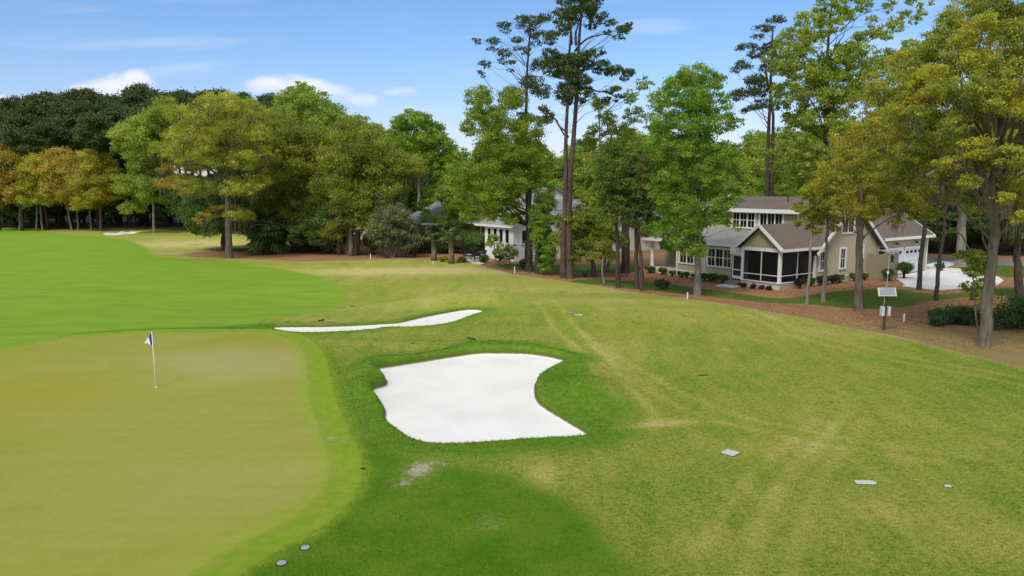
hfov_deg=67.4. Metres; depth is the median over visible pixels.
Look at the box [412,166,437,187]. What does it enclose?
broadleaf tree
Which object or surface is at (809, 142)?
broadleaf tree
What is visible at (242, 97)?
pine tree
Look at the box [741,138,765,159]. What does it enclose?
broadleaf tree
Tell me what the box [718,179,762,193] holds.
broadleaf tree
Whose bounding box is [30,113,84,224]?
pine tree
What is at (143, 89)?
pine tree
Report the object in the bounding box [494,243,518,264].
sapling
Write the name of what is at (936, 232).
understory tree
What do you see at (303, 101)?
broadleaf tree
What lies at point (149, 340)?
flagstick
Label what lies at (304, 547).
valve lid
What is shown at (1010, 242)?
understory tree
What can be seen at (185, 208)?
understory tree
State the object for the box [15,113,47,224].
pine tree
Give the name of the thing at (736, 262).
screen door
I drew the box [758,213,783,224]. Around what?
window
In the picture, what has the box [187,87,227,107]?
pine tree
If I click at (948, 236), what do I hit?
understory tree
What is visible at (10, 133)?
pine tree
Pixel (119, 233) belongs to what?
sand bunker
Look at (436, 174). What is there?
broadleaf tree
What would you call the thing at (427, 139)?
broadleaf tree
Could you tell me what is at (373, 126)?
broadleaf tree
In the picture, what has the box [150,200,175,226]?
understory tree
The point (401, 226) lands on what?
weeping tree
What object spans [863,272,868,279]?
foundation shrub
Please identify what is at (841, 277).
foundation shrub
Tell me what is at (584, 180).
broadleaf tree
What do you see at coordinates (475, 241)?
shrub
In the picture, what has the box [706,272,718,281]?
foundation shrub
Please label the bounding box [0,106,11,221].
pine tree
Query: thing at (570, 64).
pine tree
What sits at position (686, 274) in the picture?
foundation shrub
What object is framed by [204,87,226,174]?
pine tree
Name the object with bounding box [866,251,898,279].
equipment screen
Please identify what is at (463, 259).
shrub
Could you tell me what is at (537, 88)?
pine tree
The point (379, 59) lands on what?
sky
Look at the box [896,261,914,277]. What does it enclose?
foundation shrub
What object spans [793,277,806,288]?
foundation shrub
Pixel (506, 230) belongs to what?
window
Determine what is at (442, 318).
sand bunker
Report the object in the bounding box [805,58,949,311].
oak tree
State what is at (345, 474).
green surround
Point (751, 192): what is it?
oak tree
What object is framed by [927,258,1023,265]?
road
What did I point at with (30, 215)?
understory tree
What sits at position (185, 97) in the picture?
pine tree
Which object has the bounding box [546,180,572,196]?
broadleaf tree
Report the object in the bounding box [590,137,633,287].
pine tree
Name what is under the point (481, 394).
sand bunker
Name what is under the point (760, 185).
broadleaf tree
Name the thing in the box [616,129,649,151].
broadleaf tree
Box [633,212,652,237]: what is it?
broadleaf tree
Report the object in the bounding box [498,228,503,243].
window
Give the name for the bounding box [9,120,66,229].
pine tree
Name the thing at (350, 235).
palmetto palm
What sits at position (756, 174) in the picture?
oak tree
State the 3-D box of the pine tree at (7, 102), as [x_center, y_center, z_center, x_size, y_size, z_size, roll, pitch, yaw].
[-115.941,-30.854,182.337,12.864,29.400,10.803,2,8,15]
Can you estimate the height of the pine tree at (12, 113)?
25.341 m
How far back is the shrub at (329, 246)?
91.58 m
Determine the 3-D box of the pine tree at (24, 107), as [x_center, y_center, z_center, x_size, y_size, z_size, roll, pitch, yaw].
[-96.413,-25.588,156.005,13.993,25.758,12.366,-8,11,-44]
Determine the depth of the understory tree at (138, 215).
145.83 m
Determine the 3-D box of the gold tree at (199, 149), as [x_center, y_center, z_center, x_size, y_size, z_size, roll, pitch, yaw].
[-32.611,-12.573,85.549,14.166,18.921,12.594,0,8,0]
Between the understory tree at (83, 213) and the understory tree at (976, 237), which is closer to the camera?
the understory tree at (976, 237)
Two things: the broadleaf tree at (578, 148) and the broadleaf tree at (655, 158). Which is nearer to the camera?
the broadleaf tree at (655, 158)
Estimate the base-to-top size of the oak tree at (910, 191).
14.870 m
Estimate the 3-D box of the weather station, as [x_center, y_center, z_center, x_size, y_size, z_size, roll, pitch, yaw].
[20.571,0.379,42.138,1.130,4.549,0.473,0,8,0]
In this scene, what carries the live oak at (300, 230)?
on the pine straw ground at (997, 354)
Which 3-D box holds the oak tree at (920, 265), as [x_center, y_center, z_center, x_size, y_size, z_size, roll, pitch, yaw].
[31.974,-6.063,58.870,4.581,12.818,4.080,-5,9,-32]
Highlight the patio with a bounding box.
[467,256,486,264]
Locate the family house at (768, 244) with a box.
[642,195,935,289]
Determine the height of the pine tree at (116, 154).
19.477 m
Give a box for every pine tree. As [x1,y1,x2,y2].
[0,94,25,118]
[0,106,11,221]
[0,114,25,226]
[0,123,30,230]
[0,136,8,229]
[3,111,32,221]
[7,96,47,223]
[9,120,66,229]
[10,89,55,217]
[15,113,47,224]
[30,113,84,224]
[38,93,74,217]
[40,98,74,223]
[47,126,79,227]
[54,89,77,101]
[63,102,101,224]
[68,86,105,217]
[69,99,104,223]
[71,109,111,230]
[71,123,122,226]
[75,105,127,225]
[95,98,119,220]
[97,100,126,223]
[100,87,138,219]
[108,127,136,226]
[113,91,148,221]
[113,103,148,225]
[114,106,143,224]
[123,82,163,211]
[135,99,189,226]
[147,90,175,223]
[165,87,188,173]
[166,89,203,172]
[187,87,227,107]
[194,103,243,174]
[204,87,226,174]
[207,125,241,179]
[229,124,272,176]
[230,112,253,178]
[235,93,257,101]
[237,89,252,175]
[253,92,282,104]
[257,101,278,114]
[471,12,559,267]
[473,155,503,171]
[537,0,635,278]
[555,167,575,181]
[575,137,598,158]
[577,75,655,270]
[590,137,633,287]
[608,146,661,289]
[610,191,630,272]
[620,188,661,290]
[727,13,786,195]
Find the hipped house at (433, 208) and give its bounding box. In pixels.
[410,197,484,251]
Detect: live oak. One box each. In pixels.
[238,104,347,251]
[284,202,354,253]
[301,112,428,254]
[860,0,1023,347]
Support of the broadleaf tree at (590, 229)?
on the pine straw ground at (997, 354)
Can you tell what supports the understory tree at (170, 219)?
on the pine straw ground at (997, 354)
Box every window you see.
[487,227,491,240]
[492,227,497,242]
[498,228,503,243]
[504,228,509,243]
[521,229,525,244]
[678,245,702,265]
[706,247,731,268]
[731,212,756,228]
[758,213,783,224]
[818,250,824,271]
[838,247,846,269]
[841,218,855,233]
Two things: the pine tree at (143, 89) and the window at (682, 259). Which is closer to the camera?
the window at (682, 259)
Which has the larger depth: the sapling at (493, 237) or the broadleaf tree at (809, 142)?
the broadleaf tree at (809, 142)
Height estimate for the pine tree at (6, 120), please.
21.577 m
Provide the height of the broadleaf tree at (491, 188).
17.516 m
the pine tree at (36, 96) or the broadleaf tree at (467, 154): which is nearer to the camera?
the broadleaf tree at (467, 154)
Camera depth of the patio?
82.09 m
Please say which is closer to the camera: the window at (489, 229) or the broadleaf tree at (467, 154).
the window at (489, 229)
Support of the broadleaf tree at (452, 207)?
on the pine straw ground at (997, 354)
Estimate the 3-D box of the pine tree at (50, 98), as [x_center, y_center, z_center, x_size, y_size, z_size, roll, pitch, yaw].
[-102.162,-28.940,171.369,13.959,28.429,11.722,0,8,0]
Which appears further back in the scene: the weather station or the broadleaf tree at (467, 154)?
the broadleaf tree at (467, 154)
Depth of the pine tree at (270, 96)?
198.12 m
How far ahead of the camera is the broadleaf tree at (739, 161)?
119.95 m
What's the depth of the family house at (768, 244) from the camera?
65.73 m
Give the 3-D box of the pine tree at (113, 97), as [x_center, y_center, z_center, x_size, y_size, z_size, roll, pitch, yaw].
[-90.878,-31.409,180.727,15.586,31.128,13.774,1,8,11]
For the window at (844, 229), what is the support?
in the family house at (768, 244)
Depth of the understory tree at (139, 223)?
150.59 m
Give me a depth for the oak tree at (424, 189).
115.40 m
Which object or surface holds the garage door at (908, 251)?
in the family house at (768, 244)
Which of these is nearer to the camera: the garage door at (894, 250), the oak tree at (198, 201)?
the garage door at (894, 250)
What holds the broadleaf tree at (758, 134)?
on the pine straw ground at (997, 354)
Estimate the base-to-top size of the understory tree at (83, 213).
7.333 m
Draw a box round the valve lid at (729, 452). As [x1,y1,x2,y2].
[720,449,740,456]
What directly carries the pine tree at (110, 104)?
on the pine straw ground at (997, 354)
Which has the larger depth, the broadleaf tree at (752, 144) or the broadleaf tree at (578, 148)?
the broadleaf tree at (578, 148)
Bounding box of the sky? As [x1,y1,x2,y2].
[0,0,1023,176]
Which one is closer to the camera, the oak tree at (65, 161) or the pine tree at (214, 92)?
the oak tree at (65, 161)
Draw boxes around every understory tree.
[0,195,18,227]
[13,204,49,227]
[38,202,74,225]
[69,203,94,225]
[88,206,109,218]
[102,201,120,225]
[105,199,127,224]
[117,193,149,225]
[119,174,155,225]
[149,174,177,223]
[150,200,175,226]
[172,173,197,205]
[176,201,193,226]
[401,185,423,214]
[408,192,433,212]
[905,211,920,220]
[912,213,931,250]
[917,215,941,246]
[921,202,972,253]
[928,196,973,253]
[951,210,972,243]
[966,215,986,249]
[969,212,1013,244]
[978,213,1013,253]
[1005,223,1023,254]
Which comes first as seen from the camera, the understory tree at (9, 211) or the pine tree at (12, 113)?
the understory tree at (9, 211)
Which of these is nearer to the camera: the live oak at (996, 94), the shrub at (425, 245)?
the live oak at (996, 94)
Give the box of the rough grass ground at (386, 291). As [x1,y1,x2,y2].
[2,227,1023,575]
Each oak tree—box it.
[0,141,35,230]
[12,152,63,230]
[28,145,86,230]
[61,148,124,230]
[167,173,278,250]
[341,173,437,210]
[553,153,599,189]
[554,144,629,167]
[622,139,691,184]
[696,180,763,197]
[726,147,816,183]
[727,156,761,190]
[734,145,813,194]
[757,159,841,195]
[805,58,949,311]
[852,152,949,213]
[890,129,1017,248]
[911,136,950,289]
[916,124,1019,266]
[928,145,973,300]
[978,166,1023,299]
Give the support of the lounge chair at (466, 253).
on the patio
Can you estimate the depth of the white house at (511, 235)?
86.64 m
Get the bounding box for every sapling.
[484,233,503,261]
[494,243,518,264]
[586,237,620,282]
[791,185,826,304]
[812,186,846,301]
[950,248,995,333]
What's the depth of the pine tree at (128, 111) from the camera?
146.14 m
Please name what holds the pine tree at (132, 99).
on the pine straw ground at (997, 354)
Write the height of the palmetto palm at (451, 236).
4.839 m
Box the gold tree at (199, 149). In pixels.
[147,88,282,257]
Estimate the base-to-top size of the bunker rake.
0.238 m
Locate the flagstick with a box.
[145,331,156,386]
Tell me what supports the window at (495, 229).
in the white house at (511, 235)
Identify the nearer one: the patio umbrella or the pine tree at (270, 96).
the patio umbrella
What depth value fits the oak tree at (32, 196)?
133.61 m
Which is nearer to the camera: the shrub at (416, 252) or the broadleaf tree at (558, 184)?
the shrub at (416, 252)
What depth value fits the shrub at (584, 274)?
68.33 m
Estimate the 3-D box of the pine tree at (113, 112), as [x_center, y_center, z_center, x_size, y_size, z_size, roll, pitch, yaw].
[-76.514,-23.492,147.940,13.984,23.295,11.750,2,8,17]
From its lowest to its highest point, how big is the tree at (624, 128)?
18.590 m
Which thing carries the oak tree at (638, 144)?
on the pine straw ground at (997, 354)
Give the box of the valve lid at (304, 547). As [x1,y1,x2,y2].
[300,545,310,550]
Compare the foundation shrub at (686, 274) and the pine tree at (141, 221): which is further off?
the pine tree at (141, 221)
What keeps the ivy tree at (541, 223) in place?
on the pine straw ground at (997, 354)
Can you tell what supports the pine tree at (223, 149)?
on the pine straw ground at (997, 354)
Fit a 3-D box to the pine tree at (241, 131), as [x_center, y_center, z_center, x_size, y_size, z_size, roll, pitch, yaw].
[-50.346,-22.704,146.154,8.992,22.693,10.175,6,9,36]
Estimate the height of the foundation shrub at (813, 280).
0.953 m
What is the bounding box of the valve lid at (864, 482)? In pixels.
[853,480,877,484]
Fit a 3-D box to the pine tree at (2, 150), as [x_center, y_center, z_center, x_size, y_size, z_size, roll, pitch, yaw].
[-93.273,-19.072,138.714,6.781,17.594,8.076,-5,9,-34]
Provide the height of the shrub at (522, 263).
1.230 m
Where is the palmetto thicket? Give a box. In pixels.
[240,202,289,254]
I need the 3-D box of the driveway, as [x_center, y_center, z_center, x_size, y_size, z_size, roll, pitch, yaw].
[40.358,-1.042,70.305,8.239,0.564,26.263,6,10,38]
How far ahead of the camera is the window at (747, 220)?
69.71 m
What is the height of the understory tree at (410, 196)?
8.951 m
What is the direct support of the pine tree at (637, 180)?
on the lawn at (872, 299)
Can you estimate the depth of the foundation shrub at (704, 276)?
66.62 m
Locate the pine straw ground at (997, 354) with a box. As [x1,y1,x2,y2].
[0,213,1023,367]
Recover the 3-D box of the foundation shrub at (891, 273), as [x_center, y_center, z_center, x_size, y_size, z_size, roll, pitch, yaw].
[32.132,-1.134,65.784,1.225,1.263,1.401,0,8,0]
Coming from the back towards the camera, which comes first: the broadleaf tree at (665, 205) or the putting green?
the broadleaf tree at (665, 205)
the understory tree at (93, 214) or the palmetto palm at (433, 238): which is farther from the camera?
the understory tree at (93, 214)
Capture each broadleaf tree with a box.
[266,80,355,189]
[344,112,393,200]
[381,108,467,206]
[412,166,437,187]
[412,184,462,231]
[424,175,460,204]
[430,166,461,187]
[434,187,483,249]
[439,84,559,271]
[453,144,475,166]
[470,141,482,162]
[514,185,532,199]
[532,149,561,185]
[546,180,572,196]
[547,190,628,276]
[552,152,583,182]
[560,143,587,165]
[562,166,596,197]
[572,189,588,198]
[582,159,598,171]
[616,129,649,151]
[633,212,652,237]
[634,149,660,166]
[645,130,676,148]
[649,142,687,186]
[652,197,675,247]
[683,167,720,191]
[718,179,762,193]
[721,157,746,167]
[738,129,766,144]
[741,138,764,168]
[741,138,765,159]
[752,159,799,196]
[761,0,934,182]
[770,123,798,141]
[795,132,829,194]
[850,144,893,205]
[913,178,939,249]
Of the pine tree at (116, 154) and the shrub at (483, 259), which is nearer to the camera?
the shrub at (483, 259)
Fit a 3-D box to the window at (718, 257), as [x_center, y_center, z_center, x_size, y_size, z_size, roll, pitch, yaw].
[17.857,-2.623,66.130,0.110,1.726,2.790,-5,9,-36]
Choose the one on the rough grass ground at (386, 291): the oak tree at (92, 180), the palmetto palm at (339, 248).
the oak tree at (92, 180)
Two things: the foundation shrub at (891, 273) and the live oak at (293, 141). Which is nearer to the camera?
the foundation shrub at (891, 273)
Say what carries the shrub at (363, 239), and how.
on the pine straw ground at (997, 354)
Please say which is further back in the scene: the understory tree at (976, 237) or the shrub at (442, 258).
the understory tree at (976, 237)
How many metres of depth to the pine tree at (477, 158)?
133.73 m
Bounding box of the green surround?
[0,324,636,575]
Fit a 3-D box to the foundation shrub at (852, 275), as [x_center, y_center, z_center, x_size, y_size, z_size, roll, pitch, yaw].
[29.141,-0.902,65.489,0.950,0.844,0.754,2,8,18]
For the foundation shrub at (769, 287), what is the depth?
60.33 m
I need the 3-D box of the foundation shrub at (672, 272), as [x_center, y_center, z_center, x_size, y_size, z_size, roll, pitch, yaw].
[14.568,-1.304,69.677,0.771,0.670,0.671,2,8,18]
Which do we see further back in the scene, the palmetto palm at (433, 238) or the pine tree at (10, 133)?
the pine tree at (10, 133)
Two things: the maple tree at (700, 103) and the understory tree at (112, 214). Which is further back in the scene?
the understory tree at (112, 214)
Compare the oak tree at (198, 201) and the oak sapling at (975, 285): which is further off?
the oak tree at (198, 201)
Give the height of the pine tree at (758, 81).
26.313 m
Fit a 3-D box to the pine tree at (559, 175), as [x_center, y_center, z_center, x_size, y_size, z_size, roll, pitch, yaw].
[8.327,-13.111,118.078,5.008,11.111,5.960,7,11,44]
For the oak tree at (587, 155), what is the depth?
143.80 m
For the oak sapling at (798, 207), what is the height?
8.387 m
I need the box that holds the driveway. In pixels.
[896,261,1003,289]
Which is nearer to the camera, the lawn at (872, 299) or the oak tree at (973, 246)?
the lawn at (872, 299)
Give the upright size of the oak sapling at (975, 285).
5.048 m
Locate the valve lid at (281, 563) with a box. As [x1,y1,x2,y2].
[276,560,286,565]
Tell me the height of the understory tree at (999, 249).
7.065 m
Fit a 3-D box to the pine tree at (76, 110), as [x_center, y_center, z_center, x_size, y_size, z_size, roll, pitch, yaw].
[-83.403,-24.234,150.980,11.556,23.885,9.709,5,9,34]
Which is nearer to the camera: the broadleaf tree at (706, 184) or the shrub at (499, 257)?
the shrub at (499, 257)
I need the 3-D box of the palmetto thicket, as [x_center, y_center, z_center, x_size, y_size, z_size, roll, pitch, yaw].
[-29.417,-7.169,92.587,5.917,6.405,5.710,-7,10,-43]
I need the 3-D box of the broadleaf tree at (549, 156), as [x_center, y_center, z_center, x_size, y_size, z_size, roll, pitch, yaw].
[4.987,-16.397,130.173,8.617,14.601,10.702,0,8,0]
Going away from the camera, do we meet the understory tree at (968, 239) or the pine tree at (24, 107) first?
the understory tree at (968, 239)
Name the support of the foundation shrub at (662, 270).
on the pine straw ground at (997, 354)
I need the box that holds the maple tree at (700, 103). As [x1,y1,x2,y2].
[639,60,751,294]
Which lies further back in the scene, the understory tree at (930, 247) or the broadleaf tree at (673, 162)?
the broadleaf tree at (673, 162)
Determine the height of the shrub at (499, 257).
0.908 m
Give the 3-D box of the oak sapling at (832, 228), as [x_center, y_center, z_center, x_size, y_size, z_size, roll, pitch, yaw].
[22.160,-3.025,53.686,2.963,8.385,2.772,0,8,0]
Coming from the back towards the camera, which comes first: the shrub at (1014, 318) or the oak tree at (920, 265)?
the oak tree at (920, 265)
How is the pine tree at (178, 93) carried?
on the pine straw ground at (997, 354)
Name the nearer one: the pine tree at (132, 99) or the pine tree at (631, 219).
the pine tree at (631, 219)
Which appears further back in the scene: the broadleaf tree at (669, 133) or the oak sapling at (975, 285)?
the broadleaf tree at (669, 133)
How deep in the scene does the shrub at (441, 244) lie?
92.34 m
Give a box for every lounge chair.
[463,250,471,258]
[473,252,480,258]
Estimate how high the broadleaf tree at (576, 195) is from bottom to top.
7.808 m
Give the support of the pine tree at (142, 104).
on the pine straw ground at (997, 354)
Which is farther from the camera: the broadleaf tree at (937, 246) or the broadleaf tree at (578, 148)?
the broadleaf tree at (578, 148)
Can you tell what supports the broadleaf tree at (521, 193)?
on the pine straw ground at (997, 354)
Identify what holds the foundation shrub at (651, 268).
on the pine straw ground at (997, 354)
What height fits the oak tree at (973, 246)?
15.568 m
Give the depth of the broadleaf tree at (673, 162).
116.68 m
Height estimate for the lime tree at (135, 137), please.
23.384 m
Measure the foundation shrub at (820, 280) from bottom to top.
0.963 m
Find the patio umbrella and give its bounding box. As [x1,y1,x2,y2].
[459,238,463,257]
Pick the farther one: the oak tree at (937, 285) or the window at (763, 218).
the window at (763, 218)
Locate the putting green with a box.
[0,332,329,575]
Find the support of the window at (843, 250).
in the family house at (768, 244)
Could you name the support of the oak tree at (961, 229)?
on the lawn at (872, 299)
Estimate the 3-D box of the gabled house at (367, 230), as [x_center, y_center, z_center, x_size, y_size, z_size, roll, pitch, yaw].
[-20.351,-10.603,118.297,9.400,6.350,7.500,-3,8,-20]
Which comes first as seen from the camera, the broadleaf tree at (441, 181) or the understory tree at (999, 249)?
the understory tree at (999, 249)
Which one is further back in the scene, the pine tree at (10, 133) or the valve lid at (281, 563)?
the pine tree at (10, 133)
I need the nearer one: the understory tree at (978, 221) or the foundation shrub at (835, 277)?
the foundation shrub at (835, 277)
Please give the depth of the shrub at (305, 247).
94.31 m
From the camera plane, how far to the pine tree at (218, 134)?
143.83 m
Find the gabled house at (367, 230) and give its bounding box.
[353,203,410,238]
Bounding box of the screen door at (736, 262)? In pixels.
[732,254,740,278]
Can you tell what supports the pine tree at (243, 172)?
on the pine straw ground at (997, 354)
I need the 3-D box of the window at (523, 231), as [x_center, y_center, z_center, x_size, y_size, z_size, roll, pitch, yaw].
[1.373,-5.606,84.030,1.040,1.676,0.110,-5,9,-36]
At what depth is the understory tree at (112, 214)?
144.08 m
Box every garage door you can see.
[883,247,903,273]
[904,246,919,271]
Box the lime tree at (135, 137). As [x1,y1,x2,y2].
[105,94,198,232]
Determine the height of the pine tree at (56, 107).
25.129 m
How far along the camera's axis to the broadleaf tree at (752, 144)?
123.96 m
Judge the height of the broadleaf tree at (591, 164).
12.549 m
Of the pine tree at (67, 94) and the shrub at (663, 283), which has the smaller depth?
the shrub at (663, 283)
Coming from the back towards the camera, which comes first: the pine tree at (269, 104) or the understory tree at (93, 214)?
the pine tree at (269, 104)
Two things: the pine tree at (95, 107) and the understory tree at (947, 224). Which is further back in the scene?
the pine tree at (95, 107)
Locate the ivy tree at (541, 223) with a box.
[524,204,558,273]
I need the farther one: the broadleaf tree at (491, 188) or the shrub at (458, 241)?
the shrub at (458, 241)
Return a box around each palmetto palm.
[333,211,365,255]
[336,231,345,253]
[424,224,444,260]
[437,219,464,263]
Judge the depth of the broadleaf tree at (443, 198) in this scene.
95.53 m
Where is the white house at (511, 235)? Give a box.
[474,187,661,261]
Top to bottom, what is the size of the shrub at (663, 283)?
1.011 m
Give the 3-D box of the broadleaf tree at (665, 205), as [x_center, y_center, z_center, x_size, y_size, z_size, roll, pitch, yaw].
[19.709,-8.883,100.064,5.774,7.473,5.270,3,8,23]
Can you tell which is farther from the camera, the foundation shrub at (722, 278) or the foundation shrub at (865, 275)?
the foundation shrub at (865, 275)
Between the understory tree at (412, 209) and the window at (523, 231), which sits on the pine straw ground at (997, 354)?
the understory tree at (412, 209)
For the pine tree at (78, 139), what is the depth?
139.97 m
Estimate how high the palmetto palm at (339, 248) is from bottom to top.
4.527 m
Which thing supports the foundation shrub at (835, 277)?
on the pine straw ground at (997, 354)
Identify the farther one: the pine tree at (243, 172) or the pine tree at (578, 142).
the pine tree at (578, 142)
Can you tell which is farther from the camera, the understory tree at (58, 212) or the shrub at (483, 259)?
the understory tree at (58, 212)
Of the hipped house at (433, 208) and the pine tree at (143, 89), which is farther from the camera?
the pine tree at (143, 89)
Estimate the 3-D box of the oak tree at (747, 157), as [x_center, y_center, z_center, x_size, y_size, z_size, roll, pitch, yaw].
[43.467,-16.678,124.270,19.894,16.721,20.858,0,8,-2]
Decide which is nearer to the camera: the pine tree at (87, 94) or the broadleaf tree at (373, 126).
the broadleaf tree at (373, 126)
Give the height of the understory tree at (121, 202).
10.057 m
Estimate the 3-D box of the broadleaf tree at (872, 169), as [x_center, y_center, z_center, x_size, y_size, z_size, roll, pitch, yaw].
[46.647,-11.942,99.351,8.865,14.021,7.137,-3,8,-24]
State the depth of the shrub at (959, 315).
45.43 m
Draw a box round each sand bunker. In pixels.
[99,231,139,234]
[274,308,483,331]
[371,348,590,442]
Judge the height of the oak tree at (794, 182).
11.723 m
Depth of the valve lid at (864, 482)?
21.01 m
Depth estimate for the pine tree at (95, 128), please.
130.22 m
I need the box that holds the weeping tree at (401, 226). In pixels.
[360,200,423,257]
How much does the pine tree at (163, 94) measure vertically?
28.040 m
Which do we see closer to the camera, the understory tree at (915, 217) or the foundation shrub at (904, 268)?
the foundation shrub at (904, 268)
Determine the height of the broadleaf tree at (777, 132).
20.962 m
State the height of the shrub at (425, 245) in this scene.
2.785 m
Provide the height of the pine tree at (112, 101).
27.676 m
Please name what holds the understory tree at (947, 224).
on the pine straw ground at (997, 354)
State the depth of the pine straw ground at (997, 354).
60.44 m
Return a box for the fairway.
[0,229,344,347]
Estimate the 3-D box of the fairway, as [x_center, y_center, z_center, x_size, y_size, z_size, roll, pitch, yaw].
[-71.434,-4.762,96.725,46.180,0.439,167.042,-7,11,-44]
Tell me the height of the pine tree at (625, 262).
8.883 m
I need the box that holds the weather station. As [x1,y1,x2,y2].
[877,254,896,329]
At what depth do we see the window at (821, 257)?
63.46 m
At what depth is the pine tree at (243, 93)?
198.88 m
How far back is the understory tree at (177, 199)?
150.41 m
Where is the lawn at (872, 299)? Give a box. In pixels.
[495,263,1023,308]
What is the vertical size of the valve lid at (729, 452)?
0.230 m
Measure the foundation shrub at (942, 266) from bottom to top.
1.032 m
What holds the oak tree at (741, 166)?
on the pine straw ground at (997, 354)
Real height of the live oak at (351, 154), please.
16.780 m
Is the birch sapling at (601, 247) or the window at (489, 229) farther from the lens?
the window at (489, 229)
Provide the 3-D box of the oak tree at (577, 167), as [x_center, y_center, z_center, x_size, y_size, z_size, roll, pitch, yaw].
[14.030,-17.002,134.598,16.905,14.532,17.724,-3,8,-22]
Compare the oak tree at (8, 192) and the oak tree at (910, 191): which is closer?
the oak tree at (910, 191)
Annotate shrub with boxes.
[291,235,315,251]
[318,238,343,253]
[361,233,379,253]
[409,246,418,256]
[417,231,430,252]
[436,235,459,253]
[439,256,447,261]
[445,229,474,252]
[457,231,484,251]
[457,257,467,261]
[478,254,488,262]
[494,255,503,260]
[518,258,525,269]
[582,271,588,277]
[644,265,655,272]
[652,278,671,288]
[658,267,667,274]
[668,270,676,275]
[682,272,689,277]
[701,273,708,280]
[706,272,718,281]
[718,275,729,282]
[765,285,771,290]
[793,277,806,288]
[806,277,817,286]
[815,276,822,285]
[829,273,840,283]
[837,274,844,282]
[848,273,854,280]
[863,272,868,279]
[880,268,895,280]
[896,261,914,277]
[926,302,995,326]
[934,262,945,270]
[969,288,1023,328]
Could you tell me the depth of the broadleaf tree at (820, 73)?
70.92 m
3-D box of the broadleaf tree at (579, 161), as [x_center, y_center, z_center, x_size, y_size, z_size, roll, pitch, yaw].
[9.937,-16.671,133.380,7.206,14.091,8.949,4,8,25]
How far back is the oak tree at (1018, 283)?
53.84 m
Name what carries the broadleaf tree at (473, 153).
on the pine straw ground at (997, 354)
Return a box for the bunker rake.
[441,337,475,349]

